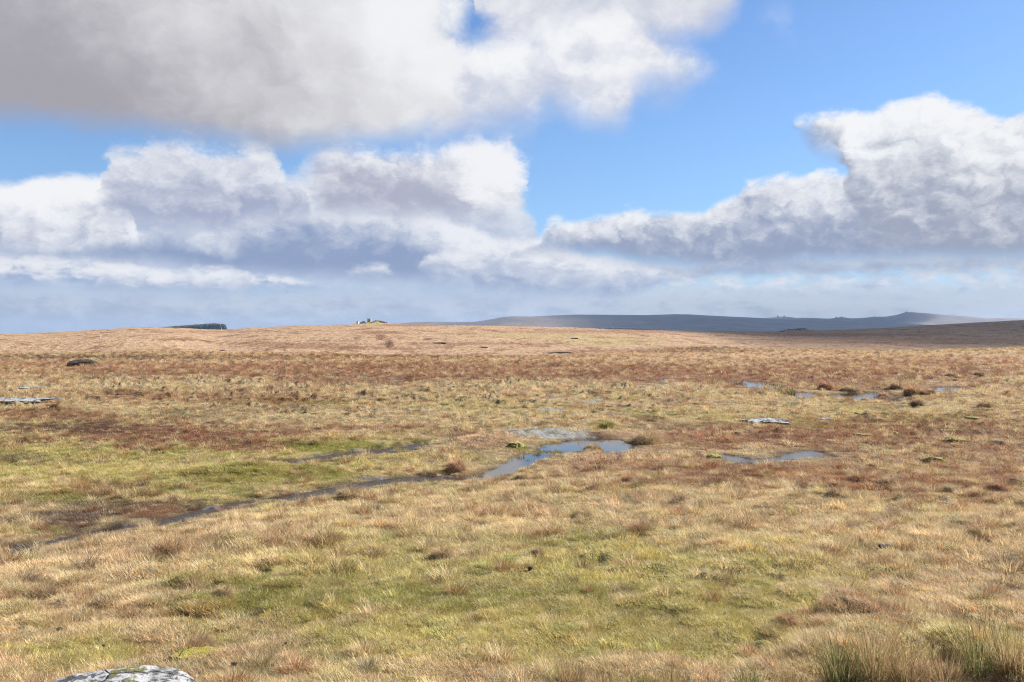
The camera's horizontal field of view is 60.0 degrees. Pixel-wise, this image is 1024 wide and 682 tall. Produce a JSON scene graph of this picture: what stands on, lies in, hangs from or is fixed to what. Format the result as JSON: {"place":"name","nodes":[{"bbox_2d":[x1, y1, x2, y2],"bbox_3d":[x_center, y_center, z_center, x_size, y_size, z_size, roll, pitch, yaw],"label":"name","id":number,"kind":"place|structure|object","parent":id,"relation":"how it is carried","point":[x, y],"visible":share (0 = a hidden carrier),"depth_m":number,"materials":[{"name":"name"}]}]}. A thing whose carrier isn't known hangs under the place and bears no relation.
{"place":"outdoors","nodes":[
{"label":"outdoors","id":0,"kind":"place"},
{"bbox_2d":[7,476,471,554],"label":"stream","id":1,"kind":"structure","parent":0,"point":[305,495],"depth_m":23.90,"materials":[{"name":"liquid"}]},
{"bbox_2d":[293,443,421,463],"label":"stream","id":2,"kind":"structure","parent":0,"point":[389,449],"depth_m":34.77,"materials":[{"name":"liquid"}]},
{"bbox_2d":[390,379,418,381],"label":"pond","id":3,"kind":"structure","parent":0,"point":[410,380],"depth_m":85.24,"materials":[{"name":"liquid"}]},
{"bbox_2d":[471,453,551,479],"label":"pond","id":4,"kind":"structure","parent":0,"point":[509,467],"depth_m":30.55,"materials":[{"name":"liquid"}]},
{"bbox_2d":[0,320,1023,681],"bbox_3d":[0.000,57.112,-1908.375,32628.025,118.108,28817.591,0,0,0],"label":"moor","id":5,"kind":"structure","parent":0,"point":[378,338],"depth_m":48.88,"materials":[{"name":"beige plant"}]},
{"bbox_2d":[18,386,42,389],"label":"granite slab","id":6,"kind":"structure","parent":5,"relation":"on","point":[28,387],"depth_m":71.40,"materials":[{"name":"grey stone"}]},
{"bbox_2d":[0,397,61,402],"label":"puddle","id":7,"kind":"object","parent":5,"relation":"on","point":[22,400],"depth_m":56.02,"materials":[{"name":"grey liquid"}]},
{"bbox_2d":[67,358,99,366],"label":"peat mound","id":8,"kind":"object","parent":5,"relation":"on","point":[90,361],"visible":0.78,"depth_m":113.00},
{"bbox_2d":[86,611,107,623],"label":"grass tussock","id":9,"kind":"object","parent":5,"relation":"on","point":[101,617],"depth_m":10.62,"materials":[{"name":"beige plant"}]},
{"bbox_2d":[53,665,193,681],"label":"granite boulder","id":10,"kind":"object","parent":5,"relation":"on","point":[146,673],"visible":1,"depth_m":7.66,"materials":[{"name":"grey stone"}]},
{"bbox_2d":[142,551,167,563],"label":"grass tussock","id":11,"kind":"object","parent":5,"relation":"on","point":[157,557],"depth_m":14.78,"materials":[{"name":"plant"}]},
{"bbox_2d":[177,574,201,589],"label":"grass tussock","id":12,"kind":"object","parent":5,"relation":"on","point":[190,581],"depth_m":12.24,"materials":[{"name":"beige plant"}]},
{"bbox_2d":[161,323,226,329],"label":"plantation","id":13,"kind":"object","parent":5,"relation":"on","point":[216,326],"visible":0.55,"depth_m":2442.28,"materials":[{"name":"grey plant"}]},
{"bbox_2d":[170,646,219,661],"bbox_3d":[-3.282,3.283,9.192,0.489,0.119,0.460,0,0,0],"label":"moss cushion","id":14,"kind":"object","parent":5,"relation":"on","point":[195,649],"visible":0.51,"depth_m":9.22,"materials":[{"name":"yellow plant"}]},
{"bbox_2d":[182,631,220,647],"bbox_3d":[-3.399,3.306,9.694,0.491,0.227,0.476,0,1,-31],"label":"grass tussock","id":15,"kind":"object","parent":5,"relation":"on","point":[205,641],"depth_m":9.70,"materials":[{"name":"plant"}]},
{"bbox_2d":[212,584,236,596],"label":"grass tussock","id":16,"kind":"object","parent":5,"relation":"on","point":[221,590],"depth_m":11.51,"materials":[{"name":"plant"}]},
{"bbox_2d":[271,568,289,576],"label":"grass tussock","id":17,"kind":"object","parent":5,"relation":"on","point":[277,572],"depth_m":13.30,"materials":[{"name":"plant"}]},
{"bbox_2d":[309,436,325,444],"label":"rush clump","id":18,"kind":"object","parent":5,"relation":"on","point":[316,441],"visible":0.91,"depth_m":35.64,"materials":[{"name":"beige plant"}]},
{"bbox_2d":[332,484,367,500],"bbox_3d":[-4.280,4.023,23.256,1.270,0.724,1.259,0,1,-38],"label":"grass tussock","id":19,"kind":"object","parent":5,"relation":"on","point":[345,494],"depth_m":23.11,"materials":[{"name":"plant"}]},
{"bbox_2d":[424,544,458,560],"bbox_3d":[-1.213,3.673,15.246,0.720,0.431,0.690,0,0,5],"label":"grass tussock","id":20,"kind":"object","parent":5,"relation":"on","point":[442,553],"depth_m":15.20,"materials":[{"name":"plant"}]},
{"bbox_2d":[441,457,468,472],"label":"grass tussock","id":21,"kind":"object","parent":5,"relation":"on","point":[458,466],"depth_m":28.81,"materials":[{"name":"brown plant"}]},
{"bbox_2d":[507,440,525,447],"bbox_3d":[0.168,4.139,35.163,0.646,0.318,0.844,0,1,36],"label":"moss cushion","id":22,"kind":"object","parent":5,"relation":"on","point":[516,444],"visible":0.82,"depth_m":34.92,"materials":[{"name":"plant"}]},
{"bbox_2d":[511,472,530,479],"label":"grass tussock","id":23,"kind":"object","parent":5,"relation":"on","point":[520,475],"depth_m":26.73,"materials":[{"name":"beige plant"}]},
{"bbox_2d":[531,545,545,555],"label":"grass tussock","id":24,"kind":"object","parent":5,"relation":"on","point":[538,550],"depth_m":15.30,"materials":[{"name":"beige plant"}]},
{"bbox_2d":[548,352,572,353],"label":"peat bank","id":25,"kind":"structure","parent":5,"relation":"on","point":[561,352],"depth_m":320.43,"materials":[{"name":"soil"}]},
{"bbox_2d":[553,657,593,681],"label":"rush clump","id":26,"kind":"object","parent":5,"relation":"on","point":[575,675],"visible":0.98,"depth_m":8.34,"materials":[{"name":"beige plant"}]},
{"bbox_2d":[566,504,593,517],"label":"grass tussock","id":27,"kind":"object","parent":5,"relation":"on","point":[581,510],"depth_m":19.96,"materials":[{"name":"plant"}]},
{"bbox_2d":[587,665,620,681],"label":"rush clump","id":28,"kind":"object","parent":5,"relation":"on","point":[609,680],"visible":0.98,"depth_m":8.22,"materials":[{"name":"beige plant"}]},
{"bbox_2d":[595,419,616,429],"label":"grass tussock","id":29,"kind":"object","parent":5,"relation":"on","point":[605,424],"depth_m":42.38,"materials":[{"name":"green plant"}]},
{"bbox_2d":[595,327,659,329],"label":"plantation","id":30,"kind":"object","parent":5,"relation":"on","point":[626,328],"visible":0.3,"depth_m":4188.59,"materials":[{"name":"brown plant"}]},
{"bbox_2d":[619,668,653,681],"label":"rush clump","id":31,"kind":"object","parent":5,"relation":"on","point":[637,677],"visible":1,"depth_m":8.15,"materials":[{"name":"beige plant"}]},
{"bbox_2d":[628,516,655,532],"bbox_3d":[2.524,3.700,17.539,0.836,0.525,0.809,0,1,24],"label":"grass tussock","id":32,"kind":"object","parent":5,"relation":"on","point":[639,524],"depth_m":17.50,"materials":[{"name":"brown plant"}]},
{"bbox_2d":[626,427,663,444],"bbox_3d":[5.574,4.068,36.916,2.150,1.125,2.064,0,1,27],"label":"grass tussock","id":33,"kind":"object","parent":5,"relation":"on","point":[640,438],"depth_m":36.68,"materials":[{"name":"plant"}]},
{"bbox_2d":[644,655,695,681],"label":"rush clump","id":34,"kind":"object","parent":5,"relation":"on","point":[666,679],"visible":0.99,"depth_m":8.39,"materials":[{"name":"beige plant"}]},
{"bbox_2d":[693,670,724,681],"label":"rush clump","id":35,"kind":"object","parent":5,"relation":"on","point":[709,678],"visible":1,"depth_m":8.21,"materials":[{"name":"beige plant"}]},
{"bbox_2d":[703,376,719,383],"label":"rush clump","id":36,"kind":"object","parent":5,"relation":"on","point":[712,381],"visible":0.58,"depth_m":78.82,"materials":[{"name":"brown plant"}]},
{"bbox_2d":[706,454,721,458],"bbox_3d":[7.368,4.241,32.390,0.522,0.219,0.681,0,1,39],"label":"moss cushion","id":37,"kind":"object","parent":5,"relation":"on","point":[709,456],"visible":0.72,"depth_m":32.30,"materials":[{"name":"plant"}]},
{"bbox_2d":[732,480,750,488],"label":"grass tussock","id":38,"kind":"object","parent":5,"relation":"on","point":[742,485],"depth_m":24.99,"materials":[{"name":"beige plant"}]},
{"bbox_2d":[722,659,778,681],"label":"rush clump","id":39,"kind":"object","parent":5,"relation":"on","point":[752,679],"visible":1,"depth_m":8.20,"materials":[{"name":"plant"}]},
{"bbox_2d":[754,389,765,394],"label":"grass tussock","id":40,"kind":"object","parent":5,"relation":"on","point":[760,391],"depth_m":65.54,"materials":[{"name":"beige plant"}]},
{"bbox_2d":[739,418,791,423],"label":"granite slab","id":41,"kind":"structure","parent":5,"relation":"on","point":[771,420],"depth_m":45.22,"materials":[{"name":"grey stone"}]},
{"bbox_2d":[760,379,785,390],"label":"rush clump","id":42,"kind":"object","parent":5,"relation":"on","point":[774,387],"visible":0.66,"depth_m":69.47,"materials":[{"name":"beige plant"}]},
{"bbox_2d":[768,611,801,627],"bbox_3d":[3.248,3.293,10.492,0.478,0.268,0.484,0,1,39],"label":"grass tussock","id":43,"kind":"object","parent":5,"relation":"on","point":[791,617],"depth_m":10.45,"materials":[{"name":"brown plant"}]},
{"bbox_2d":[777,387,797,394],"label":"rush clump","id":44,"kind":"object","parent":5,"relation":"on","point":[791,391],"visible":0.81,"depth_m":66.68,"materials":[{"name":"plant"}]},
{"bbox_2d":[772,664,820,681],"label":"rush clump","id":45,"kind":"object","parent":5,"relation":"on","point":[786,679],"visible":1,"depth_m":8.17,"materials":[{"name":"beige plant"}]},
{"bbox_2d":[814,380,834,389],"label":"grass tussock","id":46,"kind":"object","parent":5,"relation":"on","point":[826,385],"depth_m":70.88,"materials":[{"name":"beige plant"}]},
{"bbox_2d":[823,477,851,488],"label":"grass tussock","id":47,"kind":"object","parent":5,"relation":"on","point":[836,482],"depth_m":24.96,"materials":[{"name":"beige plant"}]},
{"bbox_2d":[796,623,886,681],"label":"rush clump","id":48,"kind":"object","parent":5,"relation":"on","point":[836,673],"visible":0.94,"depth_m":8.29,"materials":[{"name":"green plant"}]},
{"bbox_2d":[842,383,861,391],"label":"grass tussock","id":49,"kind":"object","parent":5,"relation":"on","point":[849,388],"depth_m":69.41,"materials":[{"name":"plant"}]},
{"bbox_2d":[853,433,871,436],"bbox_3d":[15.617,4.202,39.481,1.105,0.192,0.723,0,0,-2],"label":"moss cushion","id":50,"kind":"object","parent":5,"relation":"on","point":[862,434],"visible":0.44,"depth_m":39.29,"materials":[{"name":"yellow plant"}]},
{"bbox_2d":[823,595,939,681],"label":"rush clump","id":51,"kind":"object","parent":5,"relation":"on","point":[877,663],"visible":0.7,"depth_m":8.28,"materials":[{"name":"plant"}]},
{"bbox_2d":[878,391,889,397],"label":"grass tussock","id":52,"kind":"object","parent":5,"relation":"on","point":[882,394],"depth_m":62.67,"materials":[{"name":"beige plant"}]},
{"bbox_2d":[872,470,906,484],"bbox_3d":[10.842,4.045,25.485,1.265,0.781,1.272,0,1,-42],"label":"grass tussock","id":53,"kind":"object","parent":5,"relation":"on","point":[889,479],"depth_m":25.43,"materials":[{"name":"beige plant"}]},
{"bbox_2d":[883,380,906,389],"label":"grass tussock","id":54,"kind":"object","parent":5,"relation":"on","point":[895,385],"depth_m":71.38,"materials":[{"name":"beige plant"}]},
{"bbox_2d":[889,488,919,503],"bbox_3d":[10.089,4.031,22.794,1.165,0.664,1.142,0,0,-1],"label":"grass tussock","id":55,"kind":"object","parent":5,"relation":"on","point":[902,493],"depth_m":22.76,"materials":[{"name":"plant"}]},
{"bbox_2d":[897,382,926,395],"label":"grass tussock","id":56,"kind":"object","parent":5,"relation":"on","point":[911,391],"depth_m":65.98,"materials":[{"name":"beige plant"}]},
{"bbox_2d":[875,635,950,681],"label":"rush clump","id":57,"kind":"object","parent":5,"relation":"on","point":[903,677],"visible":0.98,"depth_m":8.09,"materials":[{"name":"green plant"}]},
{"bbox_2d":[908,397,924,405],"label":"grass tussock","id":58,"kind":"object","parent":5,"relation":"on","point":[917,402],"depth_m":56.34,"materials":[{"name":"brown plant"}]},
{"bbox_2d":[926,388,937,394],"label":"grass tussock","id":59,"kind":"object","parent":5,"relation":"on","point":[930,390],"depth_m":66.03,"materials":[{"name":"beige plant"}]},
{"bbox_2d":[920,456,947,462],"bbox_3d":[14.584,4.113,30.617,0.889,0.278,0.629,0,1,44],"label":"moss cushion","id":60,"kind":"object","parent":5,"relation":"on","point":[933,458],"visible":0.69,"depth_m":30.46,"materials":[{"name":"plant"}]},
{"bbox_2d":[910,633,981,681],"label":"rush clump","id":61,"kind":"object","parent":5,"relation":"on","point":[954,670],"visible":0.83,"depth_m":8.14,"materials":[{"name":"green plant"}]},
{"bbox_2d":[943,371,958,377],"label":"grass tussock","id":62,"kind":"object","parent":5,"relation":"on","point":[948,374],"depth_m":88.36,"materials":[{"name":"beige plant"}]},
{"bbox_2d":[938,480,966,495],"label":"grass tussock","id":63,"kind":"object","parent":5,"relation":"on","point":[949,488],"depth_m":23.81,"materials":[{"name":"beige plant"}]},
{"bbox_2d":[945,437,967,442],"bbox_3d":[18.546,4.132,36.949,0.843,0.257,1.067,0,0,0],"label":"moss cushion","id":64,"kind":"object","parent":5,"relation":"on","point":[960,439],"visible":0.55,"depth_m":36.62,"materials":[{"name":"plant"}]},
{"bbox_2d":[964,416,978,419],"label":"moss cushion","id":65,"kind":"object","parent":5,"relation":"on","point":[970,417],"visible":0.69,"depth_m":46.20,"materials":[{"name":"yellow plant"}]},
{"bbox_2d":[923,601,1022,681],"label":"rush clump","id":66,"kind":"object","parent":5,"relation":"on","point":[978,665],"visible":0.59,"depth_m":8.50,"materials":[{"name":"green plant"}]},
{"bbox_2d":[965,526,987,537],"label":"grass tussock","id":67,"kind":"object","parent":5,"relation":"on","point":[978,531],"depth_m":17.39,"materials":[{"name":"brown plant"}]},
{"bbox_2d":[971,369,988,376],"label":"grass tussock","id":68,"kind":"object","parent":5,"relation":"on","point":[980,373],"depth_m":90.15,"materials":[{"name":"beige plant"}]},
{"bbox_2d":[977,399,995,407],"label":"grass tussock","id":69,"kind":"object","parent":5,"relation":"on","point":[986,404],"depth_m":54.63,"materials":[{"name":"plant"}]},
{"bbox_2d":[964,604,1023,681],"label":"rush clump","id":70,"kind":"object","parent":5,"relation":"on","point":[1018,663],"visible":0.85,"depth_m":8.18,"materials":[{"name":"plant"}]},
{"bbox_2d":[984,478,1011,492],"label":"grass tussock","id":71,"kind":"object","parent":5,"relation":"on","point":[997,486],"depth_m":24.24,"materials":[{"name":"brown plant"}]},
{"bbox_2d":[1007,581,1023,588],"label":"grass tussock","id":72,"kind":"object","parent":5,"relation":"on","point":[1019,586],"depth_m":12.85,"materials":[{"name":"brown plant"}]},
{"bbox_2d":[0,0,1023,333],"label":"sky","id":73,"kind":"structure","parent":0,"point":[237,164],"materials":[{"name":"blue"}]},
{"bbox_2d":[537,438,636,453],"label":"pond","id":74,"kind":"structure","parent":0,"point":[609,445],"depth_m":36.56,"materials":[{"name":"liquid"}]},
{"bbox_2d":[582,441,602,449],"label":"grass tussock","id":75,"kind":"object","parent":74,"relation":"in","point":[592,446],"depth_m":35.29,"materials":[{"name":"plant"}]},
{"bbox_2d":[400,312,1023,331],"bbox_3d":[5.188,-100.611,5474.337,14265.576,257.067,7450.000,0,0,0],"label":"hills","id":76,"kind":"structure","parent":0,"point":[679,322],"depth_m":5267.85,"materials":[{"name":"grey plant"}]},
{"bbox_2d":[725,381,780,388],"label":"pond","id":77,"kind":"structure","parent":0,"point":[753,383],"depth_m":79.07,"materials":[{"name":"liquid"}]},
{"bbox_2d":[733,378,743,384],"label":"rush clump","id":78,"kind":"object","parent":77,"relation":"in","point":[735,381],"visible":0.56,"depth_m":77.72,"materials":[{"name":"brown plant"}]},
{"bbox_2d":[721,450,831,462],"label":"pond","id":79,"kind":"structure","parent":0,"point":[794,455],"depth_m":32.77,"materials":[{"name":"liquid"}]},
{"bbox_2d":[791,391,911,400],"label":"pond","id":80,"kind":"structure","parent":0,"point":[857,396],"depth_m":65.91,"materials":[{"name":"liquid"}]},
{"bbox_2d":[930,387,965,391],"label":"pond","id":81,"kind":"structure","parent":0,"point":[940,388],"depth_m":73.84,"materials":[{"name":"liquid"}]}
]}

